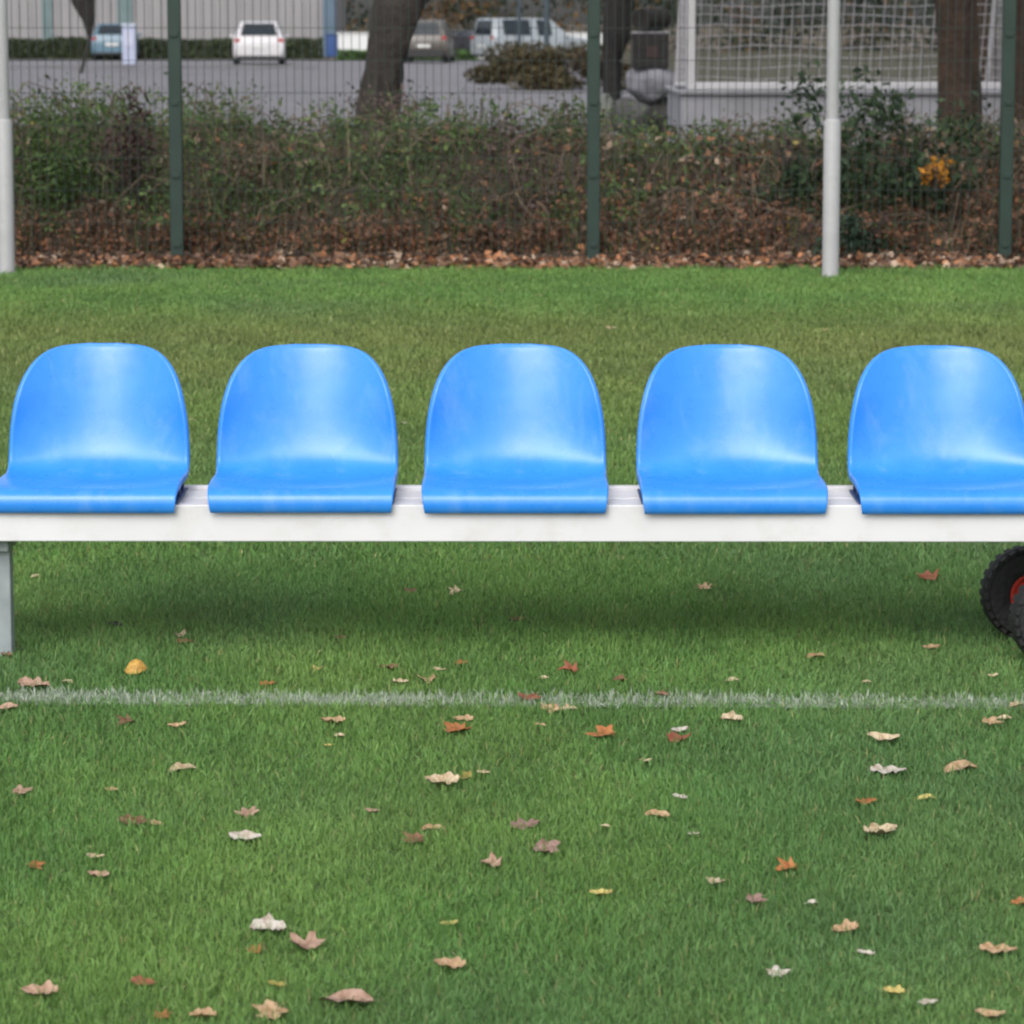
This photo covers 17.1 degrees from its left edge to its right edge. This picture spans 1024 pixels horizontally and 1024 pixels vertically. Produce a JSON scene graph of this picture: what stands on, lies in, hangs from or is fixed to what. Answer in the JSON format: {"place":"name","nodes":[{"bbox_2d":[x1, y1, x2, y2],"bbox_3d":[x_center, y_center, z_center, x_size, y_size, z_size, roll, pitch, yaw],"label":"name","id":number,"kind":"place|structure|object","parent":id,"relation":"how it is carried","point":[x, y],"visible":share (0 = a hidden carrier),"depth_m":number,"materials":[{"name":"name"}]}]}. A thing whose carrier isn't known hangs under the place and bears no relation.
{"place":"outdoors","nodes":[
{"label":"outdoors","id":0,"kind":"place"},
{"bbox_2d":[7,0,345,56],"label":"industrial building","id":1,"kind":"structure","parent":0,"point":[298,25],"depth_m":144.47,"materials":[{"name":"grey metal"}]},
{"bbox_2d":[42,0,52,39],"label":"door","id":2,"kind":"structure","parent":1,"relation":"in","point":[47,31],"depth_m":144.40,"materials":[{"name":"teal metal"}]},
{"bbox_2d":[117,0,132,23],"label":"door","id":3,"kind":"structure","parent":1,"relation":"in","point":[123,3],"depth_m":144.37,"materials":[{"name":"teal metal"}]},
{"bbox_2d":[336,33,601,58],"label":"boundary wall","id":4,"kind":"structure","parent":0,"point":[355,41],"depth_m":137.59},
{"bbox_2d":[0,262,1023,1023],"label":"lawn","id":5,"kind":"structure","parent":0,"point":[430,973],"depth_m":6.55,"materials":[{"name":"plant"}]},
{"bbox_2d":[0,0,15,274],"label":"pole","id":6,"kind":"object","parent":5,"relation":"on","point":[7,251],"visible":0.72,"depth_m":20.27,"materials":[{"name":"metal"}]},
{"bbox_2d":[0,702,18,708],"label":"fallen leaf","id":7,"kind":"object","parent":5,"relation":"on","point":[9,705],"visible":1,"depth_m":7.48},
{"bbox_2d":[12,784,32,794],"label":"fallen leaf","id":8,"kind":"object","parent":5,"relation":"on","point":[20,787],"visible":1,"depth_m":6.66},
{"bbox_2d":[17,676,49,686],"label":"fallen leaf","id":9,"kind":"object","parent":5,"relation":"on","point":[26,681],"visible":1,"depth_m":7.73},
{"bbox_2d":[26,860,44,868],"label":"fallen leaf","id":10,"kind":"object","parent":5,"relation":"on","point":[39,863],"visible":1,"depth_m":6.09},
{"bbox_2d":[15,979,57,995],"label":"fallen leaf","id":11,"kind":"object","parent":5,"relation":"on","point":[30,988],"visible":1,"depth_m":5.28,"materials":[{"name":"plant"}]},
{"bbox_2d":[87,870,108,876],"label":"fallen leaf","id":12,"kind":"object","parent":5,"relation":"on","point":[93,873],"visible":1,"depth_m":6.00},
{"bbox_2d":[115,713,134,724],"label":"fallen leaf","id":13,"kind":"object","parent":5,"relation":"on","point":[125,719],"visible":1,"depth_m":7.32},
{"bbox_2d":[114,814,149,824],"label":"fallen leaf","id":14,"kind":"object","parent":5,"relation":"on","point":[138,819],"visible":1,"depth_m":6.41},
{"bbox_2d":[125,659,147,673],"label":"fallen leaf","id":15,"kind":"object","parent":5,"relation":"on","point":[134,666],"visible":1,"depth_m":7.86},
{"bbox_2d":[131,975,155,984],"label":"fallen leaf","id":16,"kind":"object","parent":5,"relation":"on","point":[141,978],"visible":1,"depth_m":5.34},
{"bbox_2d":[154,1009,171,1019],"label":"fallen leaf","id":17,"kind":"object","parent":5,"relation":"on","point":[165,1010],"visible":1,"depth_m":5.16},
{"bbox_2d":[169,762,196,771],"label":"fallen leaf","id":18,"kind":"object","parent":5,"relation":"on","point":[179,766],"visible":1,"depth_m":6.87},
{"bbox_2d":[182,1007,216,1016],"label":"fallen leaf","id":19,"kind":"object","parent":5,"relation":"on","point":[205,1011],"visible":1,"depth_m":5.17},
{"bbox_2d":[226,830,261,839],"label":"fallen leaf","id":20,"kind":"object","parent":5,"relation":"on","point":[236,834],"visible":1,"depth_m":6.28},
{"bbox_2d":[234,806,258,817],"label":"fallen leaf","id":21,"kind":"object","parent":5,"relation":"on","point":[244,811],"visible":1,"depth_m":6.48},
{"bbox_2d":[250,913,286,931],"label":"fallen leaf","id":22,"kind":"object","parent":5,"relation":"on","point":[265,922],"visible":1,"depth_m":5.65,"materials":[{"name":"plant"}]},
{"bbox_2d":[251,999,288,1019],"bbox_3d":[-0.361,0.750,5.178,0.052,0.014,0.071,17,28,35],"label":"fallen leaf","id":23,"kind":"object","parent":5,"relation":"on","point":[269,1004],"visible":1,"depth_m":5.18,"materials":[{"name":"plant"}]},
{"bbox_2d":[268,980,287,987],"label":"fallen leaf","id":24,"kind":"object","parent":5,"relation":"on","point":[279,984],"visible":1,"depth_m":5.33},
{"bbox_2d":[286,931,324,948],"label":"fallen leaf","id":25,"kind":"object","parent":5,"relation":"on","point":[309,941],"visible":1,"depth_m":5.55,"materials":[{"name":"plant"}]},
{"bbox_2d":[320,715,344,723],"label":"fallen leaf","id":26,"kind":"object","parent":5,"relation":"on","point":[339,718],"visible":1,"depth_m":7.31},
{"bbox_2d":[318,989,383,1001],"bbox_3d":[-0.242,0.745,5.231,0.113,0.016,0.048,1,14,5],"label":"fallen leaf","id":27,"kind":"object","parent":5,"relation":"on","point":[347,995],"visible":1,"depth_m":5.24,"materials":[{"name":"plant"}]},
{"bbox_2d":[400,831,425,843],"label":"fallen leaf","id":28,"kind":"object","parent":5,"relation":"on","point":[412,837],"visible":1,"depth_m":6.27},
{"bbox_2d":[422,824,443,829],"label":"fallen leaf","id":29,"kind":"object","parent":5,"relation":"on","point":[429,826],"visible":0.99,"depth_m":6.36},
{"bbox_2d":[421,771,458,784],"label":"fallen leaf","id":30,"kind":"object","parent":5,"relation":"on","point":[450,777],"visible":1,"depth_m":6.73,"materials":[{"name":"plant"}]},
{"bbox_2d":[426,956,465,968],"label":"fallen leaf","id":31,"kind":"object","parent":5,"relation":"on","point":[455,962],"visible":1,"depth_m":5.43,"materials":[{"name":"plant"}]},
{"bbox_2d":[443,721,471,732],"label":"fallen leaf","id":32,"kind":"object","parent":5,"relation":"on","point":[450,726],"visible":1,"depth_m":7.23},
{"bbox_2d":[452,714,472,721],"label":"fallen leaf","id":33,"kind":"object","parent":5,"relation":"on","point":[465,716],"visible":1,"depth_m":7.34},
{"bbox_2d":[459,770,471,778],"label":"fallen leaf","id":34,"kind":"object","parent":5,"relation":"on","point":[465,773],"visible":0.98,"depth_m":6.80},
{"bbox_2d":[480,852,501,866],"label":"fallen leaf","id":35,"kind":"object","parent":5,"relation":"on","point":[492,857],"visible":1,"depth_m":6.09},
{"bbox_2d":[0,343,1023,657],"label":"team bench","id":36,"kind":"object","parent":5,"relation":"on","point":[726,449],"visible":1,"depth_m":8.27,"materials":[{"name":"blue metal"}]},
{"bbox_2d":[0,694,1023,708],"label":"white line","id":37,"kind":"object","parent":5,"relation":"on","point":[598,698],"visible":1,"depth_m":7.58,"materials":[{"name":"paint"}]},
{"bbox_2d":[0,684,1023,711],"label":"painted grass","id":38,"kind":"structure","parent":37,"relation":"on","point":[413,697],"depth_m":7.58,"materials":[{"name":"paint"}]},
{"bbox_2d":[518,693,539,699],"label":"fallen leaf","id":39,"kind":"object","parent":37,"relation":"on","point":[534,695],"visible":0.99,"depth_m":7.58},
{"bbox_2d":[511,818,546,829],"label":"fallen leaf","id":40,"kind":"object","parent":5,"relation":"on","point":[529,823],"visible":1,"depth_m":6.38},
{"bbox_2d":[531,838,560,852],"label":"fallen leaf","id":41,"kind":"object","parent":5,"relation":"on","point":[554,844],"visible":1,"depth_m":6.20,"materials":[{"name":"plant"}]},
{"bbox_2d":[541,703,559,712],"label":"fallen leaf","id":42,"kind":"object","parent":5,"relation":"on","point":[551,705],"visible":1,"depth_m":7.47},
{"bbox_2d":[557,659,578,671],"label":"fallen leaf","id":43,"kind":"object","parent":5,"relation":"on","point":[571,667],"visible":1,"depth_m":7.91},
{"bbox_2d":[584,725,614,735],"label":"fallen leaf","id":44,"kind":"object","parent":5,"relation":"on","point":[608,730],"visible":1,"depth_m":7.20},
{"bbox_2d":[589,888,614,894],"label":"fallen leaf","id":45,"kind":"object","parent":5,"relation":"on","point":[600,891],"visible":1,"depth_m":5.89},
{"bbox_2d":[643,809,669,816],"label":"fallen leaf","id":46,"kind":"object","parent":5,"relation":"on","point":[662,813],"visible":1,"depth_m":6.47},
{"bbox_2d":[666,731,691,741],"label":"fallen leaf","id":47,"kind":"object","parent":5,"relation":"on","point":[671,736],"visible":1,"depth_m":7.14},
{"bbox_2d":[706,877,725,884],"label":"fallen leaf","id":48,"kind":"object","parent":5,"relation":"on","point":[710,880],"visible":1,"depth_m":5.96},
{"bbox_2d":[720,710,743,720],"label":"fallen leaf","id":49,"kind":"object","parent":5,"relation":"on","point":[726,716],"visible":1,"depth_m":7.35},
{"bbox_2d":[740,893,768,902],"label":"fallen leaf","id":50,"kind":"object","parent":5,"relation":"on","point":[757,897],"visible":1,"depth_m":5.84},
{"bbox_2d":[766,965,790,976],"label":"fallen leaf","id":51,"kind":"object","parent":5,"relation":"on","point":[775,968],"visible":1,"depth_m":5.39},
{"bbox_2d":[775,856,801,870],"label":"fallen leaf","id":52,"kind":"object","parent":5,"relation":"on","point":[786,864],"visible":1,"depth_m":6.06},
{"bbox_2d":[807,652,824,657],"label":"fallen leaf","id":53,"kind":"object","parent":5,"relation":"on","point":[811,654],"visible":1,"depth_m":8.08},
{"bbox_2d":[822,0,840,277],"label":"pole","id":54,"kind":"object","parent":5,"relation":"on","point":[831,195],"visible":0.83,"depth_m":20.00,"materials":[{"name":"metal"}]},
{"bbox_2d":[831,919,858,932],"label":"fallen leaf","id":55,"kind":"object","parent":5,"relation":"on","point":[847,922],"visible":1,"depth_m":5.65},
{"bbox_2d":[856,797,876,804],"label":"fallen leaf","id":56,"kind":"object","parent":5,"relation":"on","point":[867,799],"visible":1,"depth_m":6.56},
{"bbox_2d":[863,823,896,834],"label":"fallen leaf","id":57,"kind":"object","parent":5,"relation":"on","point":[872,829],"visible":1,"depth_m":6.32,"materials":[{"name":"plant"}]},
{"bbox_2d":[867,732,901,741],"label":"fallen leaf","id":58,"kind":"object","parent":5,"relation":"on","point":[881,736],"visible":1,"depth_m":7.13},
{"bbox_2d":[870,764,906,773],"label":"fallen leaf","id":59,"kind":"object","parent":5,"relation":"on","point":[886,769],"visible":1,"depth_m":6.84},
{"bbox_2d":[878,985,904,993],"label":"fallen leaf","id":60,"kind":"object","parent":5,"relation":"on","point":[897,989],"visible":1,"depth_m":5.29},
{"bbox_2d":[917,999,937,1004],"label":"fallen leaf","id":61,"kind":"object","parent":5,"relation":"on","point":[924,1001],"visible":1,"depth_m":5.23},
{"bbox_2d":[916,568,939,579],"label":"fallen leaf","id":62,"kind":"object","parent":5,"relation":"on","point":[926,574],"visible":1,"depth_m":9.22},
{"bbox_2d":[944,759,979,772],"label":"fallen leaf","id":63,"kind":"object","parent":5,"relation":"on","point":[955,764],"visible":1,"depth_m":6.87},
{"bbox_2d":[975,1008,1008,1017],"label":"fallen leaf","id":64,"kind":"object","parent":5,"relation":"on","point":[988,1013],"visible":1,"depth_m":5.16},
{"bbox_2d":[982,716,1004,724],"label":"fallen leaf","id":65,"kind":"object","parent":5,"relation":"on","point":[990,720],"visible":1,"depth_m":7.32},
{"bbox_2d":[979,942,1017,952],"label":"fallen leaf","id":66,"kind":"object","parent":5,"relation":"on","point":[984,946],"visible":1,"depth_m":5.52,"materials":[{"name":"plant"}]},
{"bbox_2d":[9,25,1021,270],"bbox_3d":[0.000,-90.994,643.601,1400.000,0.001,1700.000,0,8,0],"label":"ground","id":67,"kind":"structure","parent":0,"point":[705,30],"depth_m":271.32,"materials":[{"name":"soil"}]},
{"bbox_2d":[8,36,323,59],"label":"hedge","id":68,"kind":"object","parent":67,"relation":"on","point":[204,47],"visible":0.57,"depth_m":135.93,"materials":[{"name":"green plant"}]},
{"bbox_2d":[9,61,652,144],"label":"car park","id":69,"kind":"structure","parent":67,"relation":"on","point":[324,76],"depth_m":78.18,"materials":[{"name":"asphalt"}]},
{"bbox_2d":[71,0,93,73],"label":"young tree","id":70,"kind":"object","parent":69,"relation":"on","point":[84,6],"visible":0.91,"depth_m":98.79,"materials":[{"name":"brown plant"}]},
{"bbox_2d":[91,23,141,59],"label":"compact car","id":71,"kind":"object","parent":69,"relation":"on","point":[97,39],"visible":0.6,"depth_m":131.86,"materials":[{"name":"blue paint"}]},
{"bbox_2d":[121,24,135,64],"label":"pillar","id":72,"kind":"structure","parent":69,"relation":"on","point":[129,31],"depth_m":118.55,"materials":[{"name":"white paint"}]},
{"bbox_2d":[9,65,317,68],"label":"kerb","id":73,"kind":"structure","parent":69,"relation":"on","point":[166,66],"depth_m":109.14,"materials":[{"name":"concrete"}]},
{"bbox_2d":[229,21,288,64],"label":"hatchback car","id":74,"kind":"object","parent":69,"relation":"on","point":[251,40],"visible":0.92,"depth_m":118.78,"materials":[{"name":"white paint"}]},
{"bbox_2d":[336,49,478,59],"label":"hedge","id":75,"kind":"object","parent":69,"relation":"on","point":[464,54],"visible":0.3,"depth_m":132.48,"materials":[{"name":"green plant"}]},
{"bbox_2d":[404,20,456,62],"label":"estate car","id":76,"kind":"object","parent":69,"relation":"on","point":[421,40],"visible":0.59,"depth_m":123.53,"materials":[{"name":"beige paint"}]},
{"bbox_2d":[451,30,473,49],"bbox_3d":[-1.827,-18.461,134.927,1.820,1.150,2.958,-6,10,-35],"label":"wheelie bin","id":77,"kind":"object","parent":69,"relation":"on","point":[462,40],"visible":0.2,"depth_m":133.83,"materials":[{"name":"paint"}]},
{"bbox_2d":[517,0,520,50],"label":"post","id":78,"kind":"object","parent":69,"relation":"on","point":[519,20],"depth_m":91.03,"materials":[{"name":"metal"}]},
{"bbox_2d":[470,18,586,61],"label":"silver car","id":79,"kind":"object","parent":69,"relation":"on","point":[502,29],"visible":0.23,"depth_m":124.01,"materials":[{"name":"paint"}]},
{"bbox_2d":[463,40,601,90],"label":"shrub","id":80,"kind":"object","parent":69,"relation":"on","point":[551,74],"visible":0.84,"depth_m":75.35,"materials":[{"name":"green plant"}]},
{"bbox_2d":[544,0,548,51],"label":"post","id":81,"kind":"object","parent":69,"relation":"on","point":[546,22],"depth_m":91.01,"materials":[{"name":"metal"}]},
{"bbox_2d":[600,93,613,131],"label":"boulder","id":82,"kind":"object","parent":69,"relation":"on","point":[610,102],"visible":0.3,"depth_m":44.81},
{"bbox_2d":[602,0,630,131],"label":"dark tree","id":83,"kind":"object","parent":69,"relation":"on","point":[617,15],"visible":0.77,"depth_m":46.44,"materials":[{"name":"brown plant"}]},
{"bbox_2d":[609,97,651,134],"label":"boulder","id":84,"kind":"object","parent":69,"relation":"on","point":[647,111],"visible":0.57,"depth_m":44.53,"materials":[{"name":"stone"}]},
{"bbox_2d":[325,34,337,58],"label":"wheelie bin","id":85,"kind":"object","parent":67,"relation":"on","point":[332,46],"visible":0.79,"depth_m":137.98,"materials":[{"name":"blue plastic"}]},
{"bbox_2d":[9,0,1023,263],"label":"fence","id":86,"kind":"object","parent":67,"relation":"on","point":[593,60],"visible":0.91,"depth_m":21.22,"materials":[{"name":"metal"}]},
{"bbox_2d":[346,0,1001,51],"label":"woodland","id":87,"kind":"object","parent":67,"relation":"on","point":[468,6],"visible":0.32,"depth_m":173.13,"materials":[{"name":"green plant"}]},
{"bbox_2d":[935,0,982,145],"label":"stout tree","id":88,"kind":"object","parent":67,"relation":"on","point":[970,15],"visible":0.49,"depth_m":25.67,"materials":[{"name":"brown plant"}]},
{"bbox_2d":[12,122,1023,263],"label":"bank","id":89,"kind":"structure","parent":0,"point":[499,180],"depth_m":22.04,"materials":[{"name":"plant"}]},
{"bbox_2d":[12,97,136,231],"bbox_3d":[-2.922,-2.148,21.905,0.778,1.024,0.985,6,10,38],"label":"shrub","id":90,"kind":"object","parent":89,"relation":"on","point":[75,152],"visible":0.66,"depth_m":21.82,"materials":[{"name":"green plant"}]},
{"bbox_2d":[94,81,166,216],"bbox_3d":[-2.424,-2.195,21.861,0.465,1.128,0.804,0,8,0],"label":"shrub","id":91,"kind":"object","parent":89,"relation":"on","point":[135,137],"visible":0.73,"depth_m":21.70,"materials":[{"name":"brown plant"}]},
{"bbox_2d":[354,0,428,124],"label":"leaning tree","id":92,"kind":"object","parent":89,"relation":"on","point":[380,29],"visible":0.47,"depth_m":24.86,"materials":[{"name":"brown plant"}]},
{"bbox_2d":[9,61,1023,257],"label":"undergrowth","id":93,"kind":"object","parent":89,"relation":"on","point":[771,224],"visible":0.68,"depth_m":21.89,"materials":[{"name":"green plant"}]},
{"bbox_2d":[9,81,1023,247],"bbox_3d":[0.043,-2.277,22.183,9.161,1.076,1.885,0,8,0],"label":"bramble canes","id":94,"kind":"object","parent":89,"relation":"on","point":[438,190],"visible":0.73,"depth_m":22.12,"materials":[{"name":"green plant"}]},
{"bbox_2d":[13,124,1023,270],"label":"leaf litter","id":95,"kind":"object","parent":89,"relation":"on","point":[477,259],"visible":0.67,"depth_m":21.29,"materials":[{"name":"plant"}]},
{"bbox_2d":[737,58,903,225],"bbox_3d":[2.031,-2.269,21.869,1.060,1.273,0.782,5,9,30],"label":"shrub","id":96,"kind":"object","parent":89,"relation":"on","point":[857,178],"visible":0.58,"depth_m":21.84,"materials":[{"name":"green plant"}]},
{"bbox_2d":[805,211,906,258],"bbox_3d":[2.171,-1.738,21.508,0.610,0.328,0.479,-4,9,-27],"label":"shrub","id":97,"kind":"object","parent":89,"relation":"on","point":[850,243],"visible":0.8,"depth_m":21.42,"materials":[{"name":"green plant"}]},
{"bbox_2d":[821,65,999,226],"bbox_3d":[2.554,-2.251,21.912,1.160,1.227,0.710,8,11,44],"label":"shrub","id":98,"kind":"object","parent":89,"relation":"on","point":[914,152],"visible":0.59,"depth_m":21.88,"materials":[{"name":"green plant"}]},
{"bbox_2d":[918,154,955,190],"bbox_3d":[2.665,-2.142,21.543,0.299,0.233,0.168,-6,10,-34],"label":"shrub","id":99,"kind":"object","parent":89,"relation":"on","point":[932,176],"visible":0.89,"depth_m":21.54,"materials":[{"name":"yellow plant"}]},
{"bbox_2d":[346,0,1000,24],"label":"sky","id":100,"kind":"structure","parent":0,"point":[583,17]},
{"bbox_2d":[622,52,980,145],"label":"verge","id":101,"kind":"structure","parent":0,"point":[894,73],"depth_m":114.22,"materials":[{"name":"plant"}]},
{"bbox_2d":[567,46,632,90],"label":"shrub","id":102,"kind":"object","parent":101,"relation":"on","point":[625,67],"visible":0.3,"depth_m":74.16,"materials":[{"name":"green plant"}]},
{"bbox_2d":[645,97,667,135],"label":"boulder","id":103,"kind":"object","parent":101,"relation":"on","point":[661,105],"visible":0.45,"depth_m":44.63,"materials":[{"name":"stone"}]},
{"bbox_2d":[626,68,674,103],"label":"boulder","id":104,"kind":"object","parent":103,"relation":"on","point":[642,85],"visible":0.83,"depth_m":44.50,"materials":[{"name":"stone"}]},
{"bbox_2d":[631,31,669,67],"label":"crate","id":105,"kind":"object","parent":104,"relation":"on","point":[639,54],"visible":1,"depth_m":44.44,"materials":[{"name":"black plastic"}]},
{"bbox_2d":[632,8,670,31],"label":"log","id":106,"kind":"object","parent":105,"relation":"on","point":[651,20],"visible":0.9,"depth_m":44.43,"materials":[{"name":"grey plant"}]},
{"bbox_2d":[664,85,1000,148],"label":"concrete plinth","id":107,"kind":"structure","parent":101,"relation":"on","point":[746,101],"depth_m":31.54,"materials":[{"name":"concrete"}]},
{"bbox_2d":[674,0,1001,89],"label":"football goal","id":108,"kind":"object","parent":107,"relation":"on","point":[687,26],"visible":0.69,"depth_m":32.53,"materials":[{"name":"white paint"}]},
{"bbox_2d":[977,0,1000,81],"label":"slim tree","id":109,"kind":"object","parent":101,"relation":"on","point":[986,31],"visible":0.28,"depth_m":41.52,"materials":[{"name":"brown plant"}]},
{"bbox_2d":[1014,0,1023,140],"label":"edge tree","id":110,"kind":"object","parent":101,"relation":"on","point":[1019,82],"visible":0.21,"depth_m":28.64,"materials":[{"name":"brown plant"}]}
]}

